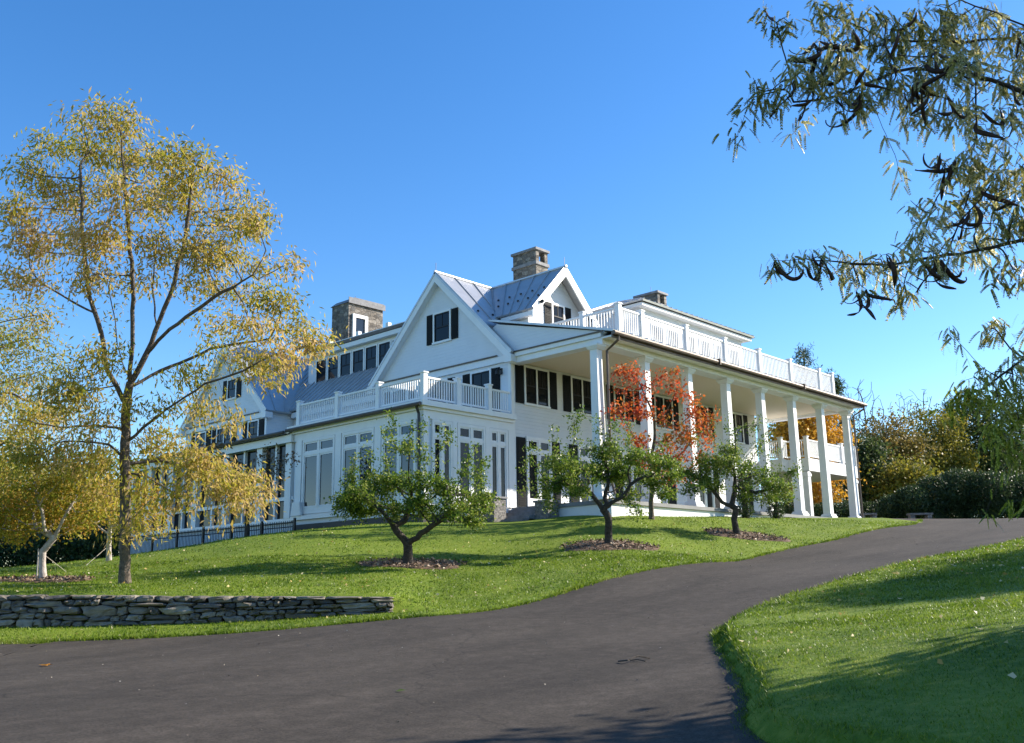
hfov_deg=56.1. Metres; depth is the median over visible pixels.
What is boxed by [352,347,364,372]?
window
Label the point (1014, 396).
dark green tree
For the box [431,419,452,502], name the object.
sunroom window
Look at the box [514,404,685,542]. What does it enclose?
apple tree
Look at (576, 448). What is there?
french door
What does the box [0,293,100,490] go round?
honey locust tree
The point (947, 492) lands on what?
dark hedge
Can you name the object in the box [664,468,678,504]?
side door
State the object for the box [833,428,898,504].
dark green tree
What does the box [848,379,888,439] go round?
bare tree
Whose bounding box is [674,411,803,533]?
apple tree
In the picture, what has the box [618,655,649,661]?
fallen twig
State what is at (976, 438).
dark green tree
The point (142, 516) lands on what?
crabapple tree
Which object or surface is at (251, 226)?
honey locust tree
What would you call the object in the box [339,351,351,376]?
window
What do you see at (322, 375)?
window
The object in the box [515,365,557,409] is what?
window
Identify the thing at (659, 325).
window
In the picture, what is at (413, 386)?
window
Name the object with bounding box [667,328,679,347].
window
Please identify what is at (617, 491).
french door
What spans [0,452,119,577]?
crabapple tree
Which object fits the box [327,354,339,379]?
window
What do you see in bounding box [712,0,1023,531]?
honey locust tree
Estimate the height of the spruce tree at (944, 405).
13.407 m
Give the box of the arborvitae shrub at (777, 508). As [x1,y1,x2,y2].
[765,473,784,518]
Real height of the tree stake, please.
0.714 m
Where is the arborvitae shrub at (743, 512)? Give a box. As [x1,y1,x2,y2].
[735,463,754,517]
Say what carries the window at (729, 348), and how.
in the country house
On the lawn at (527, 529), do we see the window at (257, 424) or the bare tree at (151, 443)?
the bare tree at (151, 443)
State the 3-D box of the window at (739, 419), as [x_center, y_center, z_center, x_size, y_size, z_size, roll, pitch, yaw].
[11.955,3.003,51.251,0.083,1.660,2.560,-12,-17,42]
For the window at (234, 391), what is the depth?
53.38 m
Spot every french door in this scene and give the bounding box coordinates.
[516,436,560,506]
[569,444,608,501]
[614,450,642,500]
[698,464,720,507]
[736,467,753,510]
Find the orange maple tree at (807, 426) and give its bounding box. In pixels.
[757,378,872,515]
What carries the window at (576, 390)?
in the country house
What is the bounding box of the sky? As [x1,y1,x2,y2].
[0,0,1023,557]
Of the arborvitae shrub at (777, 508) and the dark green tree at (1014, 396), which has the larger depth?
the dark green tree at (1014, 396)
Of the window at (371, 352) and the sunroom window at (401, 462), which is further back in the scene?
the window at (371, 352)
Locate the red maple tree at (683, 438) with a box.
[599,360,721,519]
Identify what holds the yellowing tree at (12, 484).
on the lawn at (527, 529)
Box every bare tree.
[57,419,116,468]
[130,425,181,459]
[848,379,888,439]
[890,394,921,444]
[907,389,940,432]
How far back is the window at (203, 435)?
54.82 m
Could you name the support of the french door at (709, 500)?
in the country house
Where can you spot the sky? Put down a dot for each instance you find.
(395, 143)
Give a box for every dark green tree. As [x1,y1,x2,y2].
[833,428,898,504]
[932,391,1023,515]
[997,395,1023,464]
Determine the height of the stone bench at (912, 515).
0.700 m
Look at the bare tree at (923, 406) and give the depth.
100.45 m
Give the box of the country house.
[130,246,866,553]
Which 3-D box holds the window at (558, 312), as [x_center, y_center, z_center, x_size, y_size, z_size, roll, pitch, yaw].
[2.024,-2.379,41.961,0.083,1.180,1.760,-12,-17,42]
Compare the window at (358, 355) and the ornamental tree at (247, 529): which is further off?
the window at (358, 355)
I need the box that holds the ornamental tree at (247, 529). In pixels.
[200,434,306,536]
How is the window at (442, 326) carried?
in the country house
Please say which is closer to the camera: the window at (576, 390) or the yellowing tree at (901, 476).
the window at (576, 390)
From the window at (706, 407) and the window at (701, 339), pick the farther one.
the window at (701, 339)
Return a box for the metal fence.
[60,518,295,558]
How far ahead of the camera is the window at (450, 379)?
41.44 m
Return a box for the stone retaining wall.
[0,594,394,627]
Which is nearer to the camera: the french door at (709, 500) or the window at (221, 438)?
the french door at (709, 500)
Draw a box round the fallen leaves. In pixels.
[0,516,1023,677]
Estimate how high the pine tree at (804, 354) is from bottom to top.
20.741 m
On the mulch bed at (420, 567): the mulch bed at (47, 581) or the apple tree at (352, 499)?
the apple tree at (352, 499)
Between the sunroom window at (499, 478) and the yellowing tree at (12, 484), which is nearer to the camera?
the sunroom window at (499, 478)
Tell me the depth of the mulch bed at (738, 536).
32.46 m
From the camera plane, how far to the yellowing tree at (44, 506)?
65.09 m
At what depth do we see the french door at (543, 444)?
38.72 m
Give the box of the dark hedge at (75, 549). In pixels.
[0,523,130,567]
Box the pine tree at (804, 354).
[771,341,839,502]
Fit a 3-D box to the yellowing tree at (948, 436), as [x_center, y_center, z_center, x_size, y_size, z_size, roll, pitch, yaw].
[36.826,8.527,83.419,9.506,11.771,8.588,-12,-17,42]
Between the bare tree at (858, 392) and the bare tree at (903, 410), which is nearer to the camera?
the bare tree at (858, 392)
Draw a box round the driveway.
[0,518,1023,742]
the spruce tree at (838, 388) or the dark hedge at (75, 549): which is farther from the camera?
the spruce tree at (838, 388)
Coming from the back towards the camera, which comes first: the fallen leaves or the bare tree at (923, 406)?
the bare tree at (923, 406)
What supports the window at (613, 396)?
in the country house
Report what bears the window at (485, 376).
in the country house
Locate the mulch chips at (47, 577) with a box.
[0,573,95,580]
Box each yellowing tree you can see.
[0,446,40,553]
[5,461,90,559]
[77,467,119,555]
[853,402,943,477]
[862,450,946,517]
[877,403,988,515]
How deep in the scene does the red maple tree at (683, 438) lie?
34.35 m
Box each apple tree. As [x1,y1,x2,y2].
[323,407,503,562]
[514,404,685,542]
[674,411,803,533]
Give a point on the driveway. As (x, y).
(482, 677)
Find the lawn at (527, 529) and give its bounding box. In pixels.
[0,515,1023,742]
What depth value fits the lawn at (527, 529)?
17.12 m
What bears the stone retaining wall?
on the lawn at (527, 529)
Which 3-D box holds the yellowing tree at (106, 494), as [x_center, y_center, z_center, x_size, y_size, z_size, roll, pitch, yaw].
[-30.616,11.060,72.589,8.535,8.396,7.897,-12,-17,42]
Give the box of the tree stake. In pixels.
[36,549,38,576]
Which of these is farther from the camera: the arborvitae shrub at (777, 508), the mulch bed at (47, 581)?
the arborvitae shrub at (777, 508)
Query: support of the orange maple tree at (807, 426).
on the lawn at (527, 529)
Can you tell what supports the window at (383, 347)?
in the country house
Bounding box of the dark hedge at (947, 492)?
[874,465,1023,518]
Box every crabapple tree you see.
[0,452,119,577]
[53,441,173,560]
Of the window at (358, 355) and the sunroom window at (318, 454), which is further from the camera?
the window at (358, 355)
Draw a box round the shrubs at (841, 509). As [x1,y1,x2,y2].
[761,499,887,517]
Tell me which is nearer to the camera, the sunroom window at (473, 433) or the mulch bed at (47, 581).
the mulch bed at (47, 581)
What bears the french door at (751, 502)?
in the country house
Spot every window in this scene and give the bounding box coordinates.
[191,430,210,448]
[212,425,236,443]
[222,377,241,400]
[242,418,264,438]
[301,434,334,514]
[315,358,327,382]
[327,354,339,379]
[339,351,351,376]
[341,427,373,509]
[352,313,367,336]
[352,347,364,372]
[365,344,377,369]
[378,340,391,366]
[381,419,416,505]
[385,386,413,403]
[426,307,457,345]
[428,377,454,403]
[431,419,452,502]
[457,423,485,503]
[462,367,499,411]
[490,428,508,507]
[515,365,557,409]
[544,301,570,324]
[563,375,591,416]
[606,384,640,424]
[650,325,662,341]
[651,394,679,431]
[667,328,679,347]
[694,403,714,437]
[700,339,710,355]
[728,348,737,362]
[732,412,748,444]
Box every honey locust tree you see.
[0,86,350,583]
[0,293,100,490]
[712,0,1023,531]
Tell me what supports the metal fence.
on the lawn at (527, 529)
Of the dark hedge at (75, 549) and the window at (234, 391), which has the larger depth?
the window at (234, 391)
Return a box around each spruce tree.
[816,374,863,503]
[936,397,966,518]
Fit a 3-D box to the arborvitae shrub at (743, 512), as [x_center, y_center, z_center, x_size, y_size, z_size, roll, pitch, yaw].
[9.678,5.015,40.035,0.877,2.408,0.908,-12,-17,42]
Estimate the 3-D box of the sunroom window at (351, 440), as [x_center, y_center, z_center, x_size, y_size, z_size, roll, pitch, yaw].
[-5.955,3.769,37.061,1.980,3.040,0.078,-12,-17,42]
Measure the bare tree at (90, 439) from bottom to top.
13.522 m
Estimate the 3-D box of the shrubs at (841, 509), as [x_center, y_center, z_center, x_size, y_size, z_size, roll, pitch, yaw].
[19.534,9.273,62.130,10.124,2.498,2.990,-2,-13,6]
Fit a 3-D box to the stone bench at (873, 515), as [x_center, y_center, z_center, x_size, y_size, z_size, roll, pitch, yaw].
[19.831,8.256,53.496,0.900,0.700,0.500,-1,-12,0]
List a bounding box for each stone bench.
[860,513,876,517]
[906,513,932,518]
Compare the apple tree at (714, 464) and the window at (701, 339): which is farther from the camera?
the window at (701, 339)
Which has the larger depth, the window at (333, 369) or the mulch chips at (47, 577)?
the window at (333, 369)
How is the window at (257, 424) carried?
in the country house
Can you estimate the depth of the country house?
41.51 m
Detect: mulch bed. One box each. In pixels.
[0,578,91,582]
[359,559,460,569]
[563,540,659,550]
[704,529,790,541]
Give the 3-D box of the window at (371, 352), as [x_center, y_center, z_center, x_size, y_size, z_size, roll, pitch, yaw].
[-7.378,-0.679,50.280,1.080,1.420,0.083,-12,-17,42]

